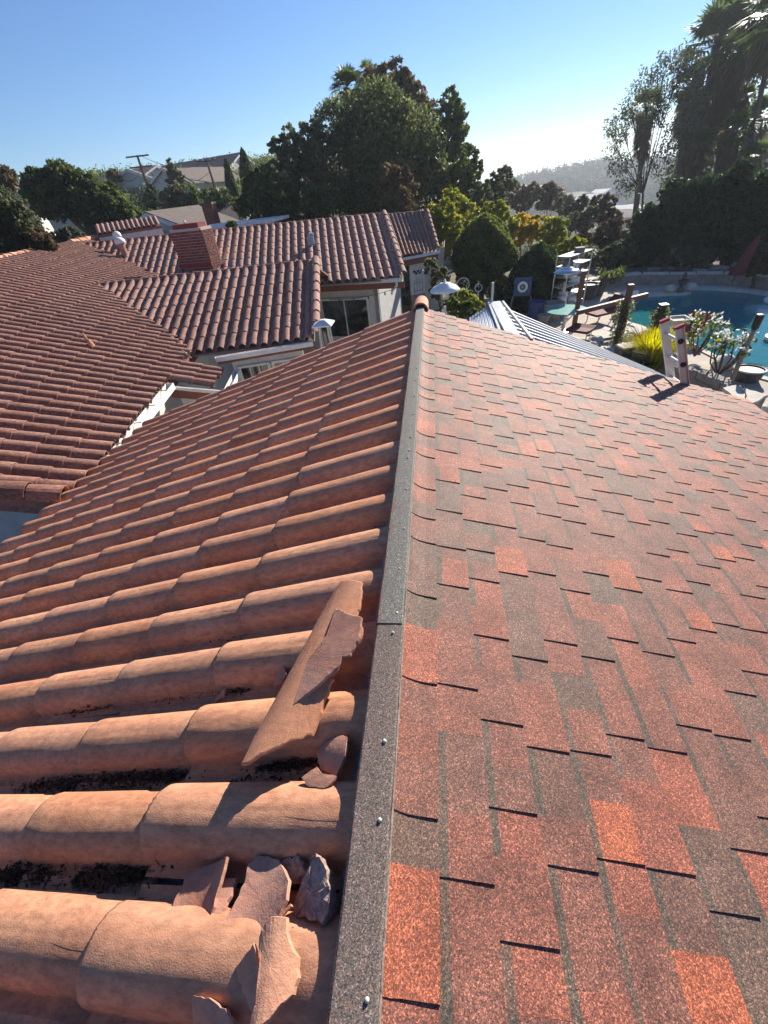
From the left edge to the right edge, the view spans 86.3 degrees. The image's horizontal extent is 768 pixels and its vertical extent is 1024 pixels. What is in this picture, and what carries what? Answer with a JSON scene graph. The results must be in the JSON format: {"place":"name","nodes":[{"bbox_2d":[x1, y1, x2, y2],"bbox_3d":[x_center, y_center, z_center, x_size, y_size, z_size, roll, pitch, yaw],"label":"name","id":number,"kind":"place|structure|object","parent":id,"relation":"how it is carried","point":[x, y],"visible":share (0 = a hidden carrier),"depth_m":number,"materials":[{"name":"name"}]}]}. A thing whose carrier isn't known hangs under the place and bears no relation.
{"place":"outdoors","nodes":[
{"label":"outdoors","id":0,"kind":"place"},
{"bbox_2d":[56,159,619,349],"bbox_3d":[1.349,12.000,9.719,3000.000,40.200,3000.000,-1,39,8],"label":"ground","id":1,"kind":"structure","parent":0,"point":[447,263],"depth_m":29.38,"materials":[{"name":"soil"}]},
{"bbox_2d":[0,164,18,194],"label":"broadleaf tree","id":2,"kind":"object","parent":1,"relation":"on","point":[8,176],"visible":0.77,"depth_m":28.19,"materials":[{"name":"brown plant"}]},
{"bbox_2d":[0,183,49,253],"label":"olive tree","id":3,"kind":"object","parent":1,"relation":"on","point":[17,217],"visible":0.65,"depth_m":14.14,"materials":[{"name":"green plant"}]},
{"bbox_2d":[21,226,59,251],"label":"shrub","id":4,"kind":"object","parent":1,"relation":"on","point":[44,241],"visible":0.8,"depth_m":14.22,"materials":[{"name":"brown plant"}]},
{"bbox_2d":[50,225,85,242],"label":"shrub","id":5,"kind":"object","parent":1,"relation":"on","point":[62,234],"visible":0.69,"depth_m":19.43,"materials":[{"name":"green plant"}]},
{"bbox_2d":[17,157,136,235],"bbox_3d":[-18.197,-17.575,25.613,5.817,7.160,3.046,-27,43,-23],"label":"windswept tree","id":6,"kind":"object","parent":1,"relation":"on","point":[53,189],"visible":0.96,"depth_m":23.91,"materials":[{"name":"green plant"}]},
{"bbox_2d":[118,169,152,195],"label":"distant house","id":7,"kind":"structure","parent":1,"relation":"on","point":[128,175],"depth_m":49.55,"materials":[{"name":"white paint"}]},
{"bbox_2d":[2,152,299,244],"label":"hillside scrub","id":8,"kind":"object","parent":1,"relation":"on","point":[261,159],"visible":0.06,"depth_m":56.02,"materials":[{"name":"green plant"}]},
{"bbox_2d":[157,180,187,208],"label":"background tree","id":9,"kind":"object","parent":1,"relation":"on","point":[171,199],"visible":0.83,"depth_m":33.40,"materials":[{"name":"green plant"}]},
{"bbox_2d":[137,201,240,234],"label":"distant house","id":10,"kind":"structure","parent":1,"relation":"on","point":[208,213],"depth_m":23.84,"materials":[{"name":"white paint"}]},
{"bbox_2d":[178,182,201,205],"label":"background tree","id":11,"kind":"object","parent":1,"relation":"on","point":[193,194],"visible":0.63,"depth_m":33.79,"materials":[{"name":"green plant"}]},
{"bbox_2d":[143,167,240,200],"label":"distant house","id":12,"kind":"structure","parent":1,"relation":"on","point":[193,175],"depth_m":48.42,"materials":[{"name":"white paint"}]},
{"bbox_2d":[161,152,254,172],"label":"distant house","id":13,"kind":"structure","parent":1,"relation":"on","point":[231,159],"depth_m":58.53,"materials":[{"name":"white paint"}]},
{"bbox_2d":[198,184,232,207],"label":"background tree","id":14,"kind":"object","parent":1,"relation":"on","point":[213,191],"visible":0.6,"depth_m":32.87,"materials":[{"name":"green plant"}]},
{"bbox_2d":[0,208,460,543],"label":"tiled house","id":15,"kind":"structure","parent":1,"relation":"on","point":[221,304],"depth_m":10.63,"materials":[{"name":"tile"}]},
{"bbox_2d":[95,215,163,239],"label":"tiled shed","id":16,"kind":"structure","parent":15,"relation":"on","point":[140,226],"depth_m":18.45,"materials":[{"name":"tile"}]},
{"bbox_2d":[237,361,271,380],"bbox_3d":[-3.248,-3.329,10.668,0.830,1.050,0.080,-10,39,-4],"label":"window","id":17,"kind":"structure","parent":15,"relation":"in","point":[250,370],"depth_m":10.44,"materials":[{"name":"glass"}]},
{"bbox_2d":[320,297,371,338],"bbox_3d":[-1.399,-7.179,15.196,1.915,1.410,0.080,6,41,16],"label":"window","id":18,"kind":"structure","parent":15,"relation":"in","point":[350,317],"depth_m":15.13,"materials":[{"name":"glass"}]},
{"bbox_2d":[400,263,410,313],"bbox_3d":[1.011,-10.459,19.138,0.490,2.450,0.030,-21,41,-17],"label":"door","id":19,"kind":"structure","parent":15,"relation":"in","point":[405,292],"depth_m":19.26,"materials":[{"name":"brown glass"}]},
{"bbox_2d":[231,166,264,219],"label":"broadleaf tree","id":20,"kind":"object","parent":1,"relation":"on","point":[249,179],"visible":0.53,"depth_m":24.95,"materials":[{"name":"green plant"}]},
{"bbox_2d":[207,215,288,228],"bbox_3d":[-7.132,-13.415,22.520,4.200,4.218,3.000,-1,39,8],"label":"carport","id":21,"kind":"object","parent":1,"relation":"on","point":[269,220],"visible":0.36,"depth_m":20.23,"materials":[{"name":"white paint"}]},
{"bbox_2d":[243,162,334,224],"bbox_3d":[-5.392,-16.737,24.359,5.302,6.425,2.765,-14,39,-9],"label":"broadleaf tree","id":22,"kind":"object","parent":1,"relation":"on","point":[272,202],"visible":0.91,"depth_m":23.01,"materials":[{"name":"green plant"}]},
{"bbox_2d":[266,117,329,213],"bbox_3d":[-4.645,-18.863,25.254,3.715,7.875,2.402,-16,40,-11],"label":"olive tree","id":23,"kind":"object","parent":1,"relation":"on","point":[307,150],"visible":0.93,"depth_m":23.45,"materials":[{"name":"green plant"}]},
{"bbox_2d":[312,319,334,347],"bbox_3d":[-1.086,-2.660,9.271,0.420,3.184,0.420,-1,39,8],"label":"roof vent","id":24,"kind":"object","parent":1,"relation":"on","point":[322,325],"visible":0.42,"depth_m":8.36,"materials":[{"name":"white metal"}]},
{"bbox_2d":[327,64,364,131],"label":"fan palm","id":25,"kind":"object","parent":1,"relation":"on","point":[348,74],"visible":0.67,"depth_m":27.36,"materials":[{"name":"green plant"}]},
{"bbox_2d":[302,73,453,216],"bbox_3d":[-0.475,-21.365,26.395,10.710,9.696,7.170,-1,39,8],"label":"broadleaf tree","id":26,"kind":"object","parent":1,"relation":"on","point":[378,138],"visible":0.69,"depth_m":24.27,"materials":[{"name":"green plant"}]},
{"bbox_2d":[0,295,767,1023],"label":"roofed building","id":27,"kind":"structure","parent":1,"relation":"on","point":[542,799],"depth_m":1.63,"materials":[{"name":"tile"}]},
{"bbox_2d":[0,768,186,893],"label":"leaf litter","id":28,"kind":"object","parent":27,"relation":"on","point":[112,876],"visible":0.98,"depth_m":1.49,"materials":[{"name":"plant"}]},
{"bbox_2d":[0,592,326,904],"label":"leaf litter","id":29,"kind":"object","parent":27,"relation":"on","point":[186,772],"visible":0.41,"depth_m":1.41,"materials":[{"name":"plant"}]},
{"bbox_2d":[172,857,228,914],"bbox_3d":[-0.523,1.068,1.159,0.154,0.083,0.138,-1,39,8],"label":"tile shard","id":30,"kind":"object","parent":27,"relation":"on","point":[201,887],"visible":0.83,"depth_m":1.17,"materials":[{"name":"ceramic"}]},
{"bbox_2d":[192,995,236,1023],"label":"tile shard","id":31,"kind":"object","parent":27,"relation":"on","point":[208,1011],"visible":1,"depth_m":0.93,"materials":[{"name":"ceramic"}]},
{"bbox_2d":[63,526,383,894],"bbox_3d":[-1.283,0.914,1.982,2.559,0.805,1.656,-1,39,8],"label":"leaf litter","id":32,"kind":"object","parent":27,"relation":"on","point":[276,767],"visible":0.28,"depth_m":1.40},
{"bbox_2d":[214,878,238,914],"bbox_3d":[-0.446,1.071,1.130,0.060,0.050,0.095,-1,39,8],"label":"tile shard","id":33,"kind":"object","parent":27,"relation":"on","point":[227,891],"visible":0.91,"depth_m":1.13,"materials":[{"name":"ceramic"}]},
{"bbox_2d":[236,943,259,1012],"bbox_3d":[-0.294,1.067,0.927,0.063,0.070,0.111,-29,44,-25],"label":"tile shard","id":34,"kind":"object","parent":27,"relation":"on","point":[247,968],"visible":0.85,"depth_m":0.93,"materials":[{"name":"ceramic"}]},
{"bbox_2d":[225,855,290,928],"bbox_3d":[-0.327,1.006,1.069,0.180,0.109,0.171,14,43,24],"label":"tile shard","id":35,"kind":"object","parent":27,"relation":"on","point":[263,897],"visible":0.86,"depth_m":1.09,"materials":[{"name":"ceramic"}]},
{"bbox_2d":[250,916,300,1023],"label":"tile shard","id":36,"kind":"object","parent":27,"relation":"on","point":[279,977],"visible":1,"depth_m":0.90,"materials":[{"name":"ceramic"}]},
{"bbox_2d":[281,854,308,883],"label":"tile shard","id":37,"kind":"object","parent":27,"relation":"on","point":[296,866],"visible":0.86,"depth_m":1.12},
{"bbox_2d":[241,580,362,765],"bbox_3d":[-0.250,0.557,1.499,0.195,0.137,0.729,10,42,20],"label":"tile shard","id":38,"kind":"object","parent":27,"relation":"on","point":[286,722],"visible":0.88,"depth_m":1.40,"materials":[{"name":"ceramic"}]},
{"bbox_2d":[293,609,362,704],"bbox_3d":[-0.221,0.550,1.468,0.168,0.129,0.426,16,44,27],"label":"tile shard","id":39,"kind":"object","parent":38,"relation":"on","point":[340,641],"visible":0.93,"depth_m":1.48,"materials":[{"name":"ceramic"}]},
{"bbox_2d":[293,854,336,927],"bbox_3d":[-0.164,0.982,1.050,0.115,0.134,0.130,14,43,24],"label":"tile shard","id":40,"kind":"object","parent":27,"relation":"on","point":[316,898],"visible":0.98,"depth_m":1.03,"materials":[{"name":"ceramic"}]},
{"bbox_2d":[302,767,337,788],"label":"tile shard","id":41,"kind":"object","parent":27,"relation":"on","point":[316,777],"visible":1,"depth_m":1.25,"materials":[{"name":"ceramic"}]},
{"bbox_2d":[316,735,349,776],"bbox_3d":[-0.169,0.779,1.303,0.120,0.089,0.114,-1,39,8],"label":"tile shard","id":42,"kind":"object","parent":27,"relation":"on","point":[332,754],"visible":1,"depth_m":1.30,"materials":[{"name":"ceramic"}]},
{"bbox_2d":[659,317,690,385],"bbox_3d":[4.154,-1.153,5.686,1.314,2.954,0.512,-1,39,8],"label":"extension ladder","id":43,"kind":"object","parent":27,"relation":"attached to","point":[679,338],"visible":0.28,"depth_m":5.04,"materials":[{"name":"metal"}]},
{"bbox_2d":[373,162,419,212],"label":"broadleaf tree","id":44,"kind":"object","parent":1,"relation":"on","point":[400,200],"visible":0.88,"depth_m":22.52,"materials":[{"name":"brown plant"}]},
{"bbox_2d":[359,54,439,157],"bbox_3d":[1.481,-27.220,31.987,5.828,11.478,3.727,-15,39,-9],"label":"eucalyptus tree","id":45,"kind":"object","parent":1,"relation":"on","point":[403,77],"visible":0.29,"depth_m":28.73,"materials":[{"name":"green plant"}]},
{"bbox_2d":[423,257,456,311],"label":"shrub","id":46,"kind":"object","parent":1,"relation":"on","point":[435,275],"visible":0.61,"depth_m":15.56,"materials":[{"name":"green plant"}]},
{"bbox_2d":[419,84,469,259],"bbox_3d":[4.180,-22.980,28.720,3.490,9.688,2.962,20,46,30],"label":"columnar poplar","id":47,"kind":"object","parent":1,"relation":"on","point":[456,128],"visible":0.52,"depth_m":26.33,"materials":[{"name":"green plant"}]},
{"bbox_2d":[430,280,459,314],"bbox_3d":[1.652,-4.489,11.063,0.740,3.183,0.740,-1,39,8],"label":"patio heater","id":48,"kind":"object","parent":1,"relation":"on","point":[444,289],"visible":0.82,"depth_m":10.03,"materials":[{"name":"white metal"}]},
{"bbox_2d":[427,196,464,259],"bbox_3d":[2.998,-12.627,20.431,2.111,5.008,1.365,-1,39,8],"label":"shrub","id":49,"kind":"object","parent":1,"relation":"on","point":[448,219],"visible":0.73,"depth_m":19.31,"materials":[{"name":"green plant"}]},
{"bbox_2d":[443,295,477,318],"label":"shrub","id":50,"kind":"object","parent":1,"relation":"on","point":[456,306],"visible":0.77,"depth_m":10.79,"materials":[{"name":"green plant"}]},
{"bbox_2d":[432,142,490,229],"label":"broadleaf tree","id":51,"kind":"object","parent":1,"relation":"on","point":[468,175],"visible":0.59,"depth_m":24.91,"materials":[{"name":"green plant"}]},
{"bbox_2d":[442,186,480,283],"bbox_3d":[4.268,-14.665,22.512,2.179,5.308,1.498,-1,39,8],"label":"shrub","id":52,"kind":"object","parent":1,"relation":"on","point":[465,206],"visible":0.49,"depth_m":21.14,"materials":[{"name":"green plant"}]},
{"bbox_2d":[455,268,505,309],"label":"shrub","id":53,"kind":"object","parent":1,"relation":"on","point":[485,283],"visible":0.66,"depth_m":18.15,"materials":[{"name":"green plant"}]},
{"bbox_2d":[467,170,513,222],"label":"broadleaf tree","id":54,"kind":"object","parent":1,"relation":"on","point":[502,187],"visible":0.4,"depth_m":30.37,"materials":[{"name":"green plant"}]},
{"bbox_2d":[506,180,542,257],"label":"valley tree","id":55,"kind":"object","parent":1,"relation":"on","point":[526,196],"visible":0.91,"depth_m":45.51,"materials":[{"name":"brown plant"}]},
{"bbox_2d":[510,212,542,255],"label":"shrub","id":56,"kind":"object","parent":1,"relation":"on","point":[531,230],"visible":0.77,"depth_m":20.50,"materials":[{"name":"plant"}]},
{"bbox_2d":[503,241,571,313],"bbox_3d":[6.604,-9.953,17.677,2.827,2.989,2.783,-1,39,8],"label":"round bush","id":57,"kind":"object","parent":1,"relation":"on","point":[536,262],"visible":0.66,"depth_m":16.90,"materials":[{"name":"green plant"}]},
{"bbox_2d":[534,180,565,239],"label":"valley tree","id":58,"kind":"object","parent":1,"relation":"on","point":[551,192],"visible":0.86,"depth_m":46.30,"materials":[{"name":"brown plant"}]},
{"bbox_2d":[536,216,570,248],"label":"shrub","id":59,"kind":"object","parent":1,"relation":"on","point":[556,233],"visible":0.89,"depth_m":20.19,"materials":[{"name":"green plant"}]},
{"bbox_2d":[469,282,665,376],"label":"patio roof","id":60,"kind":"structure","parent":1,"relation":"on","point":[510,320],"depth_m":5.95,"materials":[{"name":"metal"}]},
{"bbox_2d":[556,235,587,279],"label":"shrub","id":61,"kind":"object","parent":1,"relation":"on","point":[566,246],"visible":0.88,"depth_m":18.79,"materials":[{"name":"green plant"}]},
{"bbox_2d":[554,193,590,238],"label":"valley tree","id":62,"kind":"object","parent":1,"relation":"on","point":[566,208],"visible":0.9,"depth_m":43.38,"materials":[{"name":"green plant"}]},
{"bbox_2d":[566,205,601,233],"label":"valley tree","id":63,"kind":"object","parent":1,"relation":"on","point":[578,222],"visible":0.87,"depth_m":37.64,"materials":[{"name":"green plant"}]},
{"bbox_2d":[588,191,623,225],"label":"valley tree","id":64,"kind":"object","parent":1,"relation":"on","point":[606,204],"visible":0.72,"depth_m":40.25,"materials":[{"name":"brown plant"}]},
{"bbox_2d":[628,84,669,220],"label":"fan palm","id":65,"kind":"object","parent":1,"relation":"on","point":[640,139],"visible":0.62,"depth_m":39.88,"materials":[{"name":"green plant"}]},
{"bbox_2d":[601,36,713,208],"bbox_3d":[21.812,-28.665,34.722,7.526,15.151,3.087,12,43,23],"label":"eucalyptus tree","id":66,"kind":"object","parent":1,"relation":"on","point":[684,65],"visible":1,"depth_m":32.23,"materials":[{"name":"green plant"}]},
{"bbox_2d":[665,63,707,178],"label":"fan palm","id":67,"kind":"object","parent":1,"relation":"on","point":[679,167],"visible":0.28,"depth_m":38.03,"materials":[{"name":"green plant"}]},
{"bbox_2d":[679,125,720,183],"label":"fan palm","id":68,"kind":"object","parent":1,"relation":"on","point":[695,163],"visible":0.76,"depth_m":33.68,"materials":[{"name":"green plant"}]},
{"bbox_2d":[683,309,732,356],"bbox_3d":[8.879,-4.938,11.348,1.103,1.220,1.088,-35,46,-30],"label":"flowering plant","id":69,"kind":"object","parent":1,"relation":"on","point":[691,320],"visible":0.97,"depth_m":11.19,"materials":[{"name":"white plant"}]},
{"bbox_2d":[656,71,767,188],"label":"eucalyptus tree","id":70,"kind":"object","parent":1,"relation":"on","point":[707,162],"visible":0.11,"depth_m":42.63,"materials":[{"name":"green plant"}]},
{"bbox_2d":[669,0,760,172],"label":"fan palm","id":71,"kind":"object","parent":1,"relation":"on","point":[717,16],"visible":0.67,"depth_m":34.85,"materials":[{"name":"green plant"}]},
{"bbox_2d":[705,106,760,179],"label":"fan palm","id":72,"kind":"object","parent":1,"relation":"on","point":[728,153],"visible":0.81,"depth_m":30.91,"materials":[{"name":"green plant"}]},
{"bbox_2d":[705,7,767,156],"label":"fan palm","id":73,"kind":"object","parent":1,"relation":"on","point":[732,94],"visible":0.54,"depth_m":35.29,"materials":[{"name":"green plant"}]},
{"bbox_2d":[724,0,767,158],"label":"fan palm","id":74,"kind":"object","parent":1,"relation":"on","point":[757,44],"visible":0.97,"depth_m":29.55,"materials":[{"name":"green plant"}]},
{"bbox_2d":[731,92,767,165],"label":"fan palm","id":75,"kind":"object","parent":1,"relation":"on","point":[760,133],"visible":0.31,"depth_m":33.77,"materials":[{"name":"green plant"}]},
{"bbox_2d":[737,136,767,173],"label":"fan palm","id":76,"kind":"object","parent":1,"relation":"on","point":[756,148],"visible":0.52,"depth_m":30.79,"materials":[{"name":"green plant"}]},
{"bbox_2d":[0,0,767,182],"label":"sky","id":77,"kind":"structure","parent":0,"point":[84,83],"materials":[{"name":"blue"}]},
{"bbox_2d":[446,283,485,314],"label":"lawn","id":78,"kind":"structure","parent":0,"point":[475,295],"depth_m":22.34,"materials":[{"name":"green plant"}]},
{"bbox_2d":[450,211,519,306],"bbox_3d":[4.446,-10.881,18.264,3.007,4.118,2.952,-1,39,8],"label":"domed tree","id":79,"kind":"object","parent":78,"relation":"on","point":[484,245],"visible":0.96,"depth_m":17.13,"materials":[{"name":"green plant"}]},
{"bbox_2d":[479,198,520,236],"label":"shrub","id":80,"kind":"object","parent":78,"relation":"on","point":[500,209],"visible":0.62,"depth_m":19.55,"materials":[{"name":"green plant"}]},
{"bbox_2d":[512,164,675,223],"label":"hill","id":81,"kind":"structure","parent":0,"point":[603,174],"depth_m":384.51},
{"bbox_2d":[461,152,767,224],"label":"woodland","id":82,"kind":"object","parent":81,"relation":"on","point":[574,181],"visible":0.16,"depth_m":370.04,"materials":[{"name":"green plant"}]},
{"bbox_2d":[458,275,767,403],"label":"pool deck","id":83,"kind":"structure","parent":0,"point":[701,359],"depth_m":16.17,"materials":[{"name":"concrete"}]},
{"bbox_2d":[510,277,531,308],"bbox_3d":[5.626,-8.721,16.750,0.950,1.540,0.086,6,41,16],"label":"target board","id":84,"kind":"object","parent":83,"relation":"on","point":[522,286],"visible":0.95,"depth_m":16.46,"materials":[{"name":"blue plastic"}]},
{"bbox_2d":[545,304,586,332],"bbox_3d":[6.733,-7.159,15.274,1.480,0.745,1.480,-1,39,8],"label":"glass table","id":85,"kind":"object","parent":83,"relation":"on","point":[565,310],"visible":0.77,"depth_m":15.14,"materials":[{"name":"glass"}]},
{"bbox_2d":[551,249,592,304],"bbox_3d":[7.760,-9.583,17.028,1.750,2.100,0.600,-32,45,-28],"label":"shelf rack","id":86,"kind":"object","parent":83,"relation":"on","point":[577,262],"visible":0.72,"depth_m":16.73,"materials":[{"name":"metal"}]},
{"bbox_2d":[608,284,636,345],"bbox_3d":[7.724,-6.296,13.207,0.669,1.878,0.629,-1,39,8],"label":"wooden post","id":87,"kind":"object","parent":83,"relation":"on","point":[623,315],"visible":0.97,"depth_m":13.14,"materials":[{"name":"plant"}]},
{"bbox_2d":[619,324,695,370],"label":"ornamental grass","id":88,"kind":"object","parent":83,"relation":"on","point":[650,343],"depth_m":11.58,"materials":[{"name":"yellow plant"}]},
{"bbox_2d":[575,271,767,288],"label":"pool retaining wall","id":89,"kind":"structure","parent":83,"relation":"on","point":[697,278],"depth_m":18.57,"materials":[{"name":"concrete"}]},
{"bbox_2d":[615,286,767,380],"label":"swimming pool","id":90,"kind":"structure","parent":83,"relation":"in","point":[741,307],"depth_m":17.43,"materials":[{"name":"liquid"}]},
{"bbox_2d":[689,366,744,391],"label":"planter wall","id":91,"kind":"structure","parent":83,"relation":"on","point":[701,377],"depth_m":10.12,"materials":[{"name":"stone"}]},
{"bbox_2d":[705,328,758,374],"bbox_3d":[8.550,-3.930,10.230,0.959,1.122,1.083,23,48,33],"label":"flowering plant","id":92,"kind":"object","parent":83,"relation":"on","point":[717,337],"visible":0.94,"depth_m":10.08,"materials":[{"name":"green plant"}]},
{"bbox_2d":[730,313,764,381],"bbox_3d":[8.689,-3.798,9.914,0.170,1.861,0.162,-1,39,8],"label":"wooden post","id":93,"kind":"object","parent":83,"relation":"on","point":[757,321],"visible":0.88,"depth_m":9.65,"materials":[{"name":"brown wood"}]},
{"bbox_2d":[733,363,767,383],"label":"plant pot","id":94,"kind":"object","parent":83,"relation":"on","point":[749,373],"visible":0.86,"depth_m":10.69,"materials":[{"name":"stone"}]},
{"bbox_2d":[744,245,767,288],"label":"understory bush","id":95,"kind":"object","parent":83,"relation":"on","point":[758,264],"visible":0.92,"depth_m":16.51,"materials":[{"name":"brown plant"}]},
{"bbox_2d":[552,237,731,286],"bbox_3d":[14.352,-14.407,23.428,7.832,0.300,17.873,3,40,12],"label":"planting bed","id":96,"kind":"object","parent":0,"point":[593,272],"visible":0.09,"depth_m":21.01,"materials":[{"name":"soil"}]},
{"bbox_2d":[572,216,631,254],"bbox_3d":[13.042,-16.172,24.700,3.330,2.698,1.553,8,41,18],"label":"bush","id":97,"kind":"object","parent":96,"relation":"on","point":[610,231],"visible":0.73,"depth_m":24.04,"materials":[{"name":"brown plant"}]},
{"bbox_2d":[584,236,639,268],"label":"valley tree","id":98,"kind":"object","parent":96,"relation":"on","point":[613,252],"visible":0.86,"depth_m":21.42,"materials":[{"name":"green plant"}]},
{"bbox_2d":[613,248,653,267],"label":"understory bush","id":99,"kind":"object","parent":96,"relation":"on","point":[641,258],"visible":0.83,"depth_m":21.25,"materials":[{"name":"green plant"}]},
{"bbox_2d":[628,201,661,259],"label":"understory bush","id":100,"kind":"object","parent":96,"relation":"on","point":[641,228],"visible":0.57,"depth_m":21.25,"materials":[{"name":"green plant"}]},
{"bbox_2d":[650,175,707,253],"bbox_3d":[14.744,-14.289,20.698,2.564,4.404,1.917,11,42,22],"label":"understory bush","id":101,"kind":"object","parent":96,"relation":"on","point":[673,206],"visible":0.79,"depth_m":20.16,"materials":[{"name":"green plant"}]},
{"bbox_2d":[653,243,714,269],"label":"understory bush","id":102,"kind":"object","parent":96,"relation":"on","point":[699,255],"visible":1,"depth_m":19.51,"materials":[{"name":"green plant"}]},
{"bbox_2d":[678,171,736,248],"bbox_3d":[15.729,-13.630,19.722,2.561,4.410,2.431,-1,39,8],"label":"understory bush","id":103,"kind":"object","parent":96,"relation":"on","point":[705,226],"visible":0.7,"depth_m":19.08,"materials":[{"name":"green plant"}]},
{"bbox_2d":[705,226,751,266],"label":"understory bush","id":104,"kind":"object","parent":96,"relation":"on","point":[728,256],"visible":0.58,"depth_m":19.20,"materials":[{"name":"green plant"}]},
{"bbox_2d":[717,156,767,258],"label":"understory bush","id":105,"kind":"object","parent":96,"relation":"on","point":[747,216],"visible":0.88,"depth_m":17.97,"materials":[{"name":"green plant"}]},
{"bbox_2d":[728,235,760,282],"bbox_3d":[14.609,-10.283,16.674,0.565,1.684,0.642,-25,42,-20],"label":"closed umbrella","id":106,"kind":"object","parent":96,"relation":"on","point":[740,267],"visible":1,"depth_m":16.57,"materials":[{"name":"brown fabric"}]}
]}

